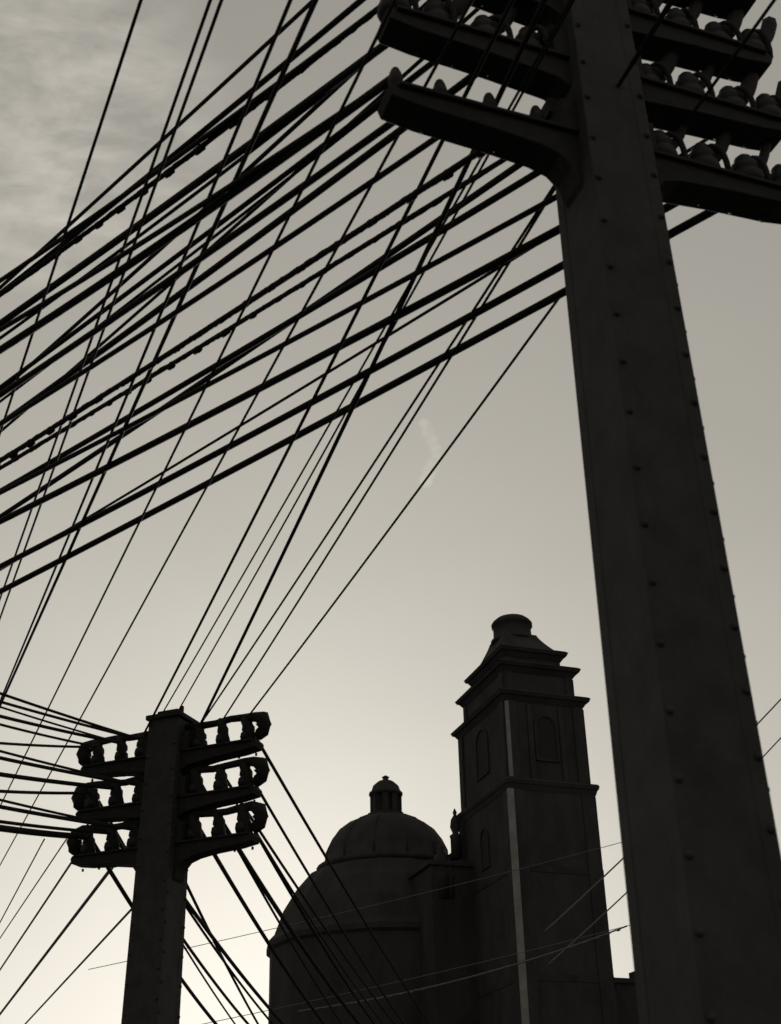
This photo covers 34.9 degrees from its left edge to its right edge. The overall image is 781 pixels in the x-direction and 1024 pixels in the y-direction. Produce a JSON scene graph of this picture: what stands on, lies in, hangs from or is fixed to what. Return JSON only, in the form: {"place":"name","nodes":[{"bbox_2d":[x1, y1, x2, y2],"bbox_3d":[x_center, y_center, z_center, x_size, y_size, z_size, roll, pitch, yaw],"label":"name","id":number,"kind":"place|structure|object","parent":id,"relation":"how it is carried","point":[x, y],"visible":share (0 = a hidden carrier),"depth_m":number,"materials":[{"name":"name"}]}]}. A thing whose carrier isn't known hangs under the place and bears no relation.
{"place":"outdoors","nodes":[
{"label":"outdoors","id":0,"kind":"place"},
{"bbox_2d":[0,0,780,1023],"label":"sky","id":1,"kind":"structure","parent":0,"point":[500,526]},
{"bbox_2d":[266,614,639,1023],"bbox_3d":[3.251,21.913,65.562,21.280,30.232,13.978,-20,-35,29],"label":"church","id":2,"kind":"structure","parent":0,"point":[528,791],"depth_m":60.73,"materials":[{"name":"stone"}]},
{"bbox_2d":[615,971,635,992],"bbox_3d":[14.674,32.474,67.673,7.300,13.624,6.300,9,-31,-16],"label":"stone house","id":3,"kind":"structure","parent":0,"point":[625,984],"depth_m":67.20,"materials":[{"name":"black stone"}]},
{"label":"ground","id":4,"kind":"structure","parent":0,"visible":0},
{"bbox_2d":[66,706,271,1023],"bbox_3d":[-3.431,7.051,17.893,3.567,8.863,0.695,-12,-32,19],"label":"utility pole","id":5,"kind":"object","parent":4,"relation":"on","point":[168,844],"visible":1,"depth_m":18.95,"materials":[{"name":"metal"}]},
{"bbox_2d":[0,692,139,839],"bbox_3d":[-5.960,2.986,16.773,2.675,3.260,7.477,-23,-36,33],"label":"telephone wires","id":6,"kind":"object","parent":5,"relation":"attached to","point":[38,832],"visible":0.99,"depth_m":18.71,"materials":[{"name":"black metal"}]},
{"bbox_2d":[94,731,429,1023],"bbox_3d":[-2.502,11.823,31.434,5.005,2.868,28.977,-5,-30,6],"label":"telephone wires","id":7,"kind":"object","parent":5,"relation":"attached to","point":[218,947],"visible":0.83,"depth_m":24.49,"materials":[{"name":"black metal"}]},
{"bbox_2d":[0,0,775,864],"bbox_3d":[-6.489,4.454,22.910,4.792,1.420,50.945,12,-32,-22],"label":"telephone wires","id":8,"kind":"object","parent":5,"relation":"attached to","point":[440,224],"visible":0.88,"depth_m":11.95,"materials":[{"name":"black metal"}]},
{"bbox_2d":[0,698,780,1023],"bbox_3d":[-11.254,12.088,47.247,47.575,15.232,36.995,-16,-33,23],"label":"telephone wires","id":9,"kind":"object","parent":5,"relation":"attached to","point":[100,882],"visible":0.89,"depth_m":37.88,"materials":[{"name":"black metal"}]},
{"bbox_2d":[377,0,780,1023],"bbox_3d":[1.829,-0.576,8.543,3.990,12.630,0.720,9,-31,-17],"label":"utility pole","id":10,"kind":"object","parent":4,"relation":"on","point":[591,142],"visible":0.96,"depth_m":8.29,"materials":[{"name":"metal"}]},
{"bbox_2d":[0,0,716,593],"bbox_3d":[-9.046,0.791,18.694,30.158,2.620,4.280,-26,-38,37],"label":"telephone wires","id":11,"kind":"object","parent":10,"relation":"attached to","point":[208,134],"visible":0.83,"depth_m":12.05,"materials":[{"name":"black metal"}]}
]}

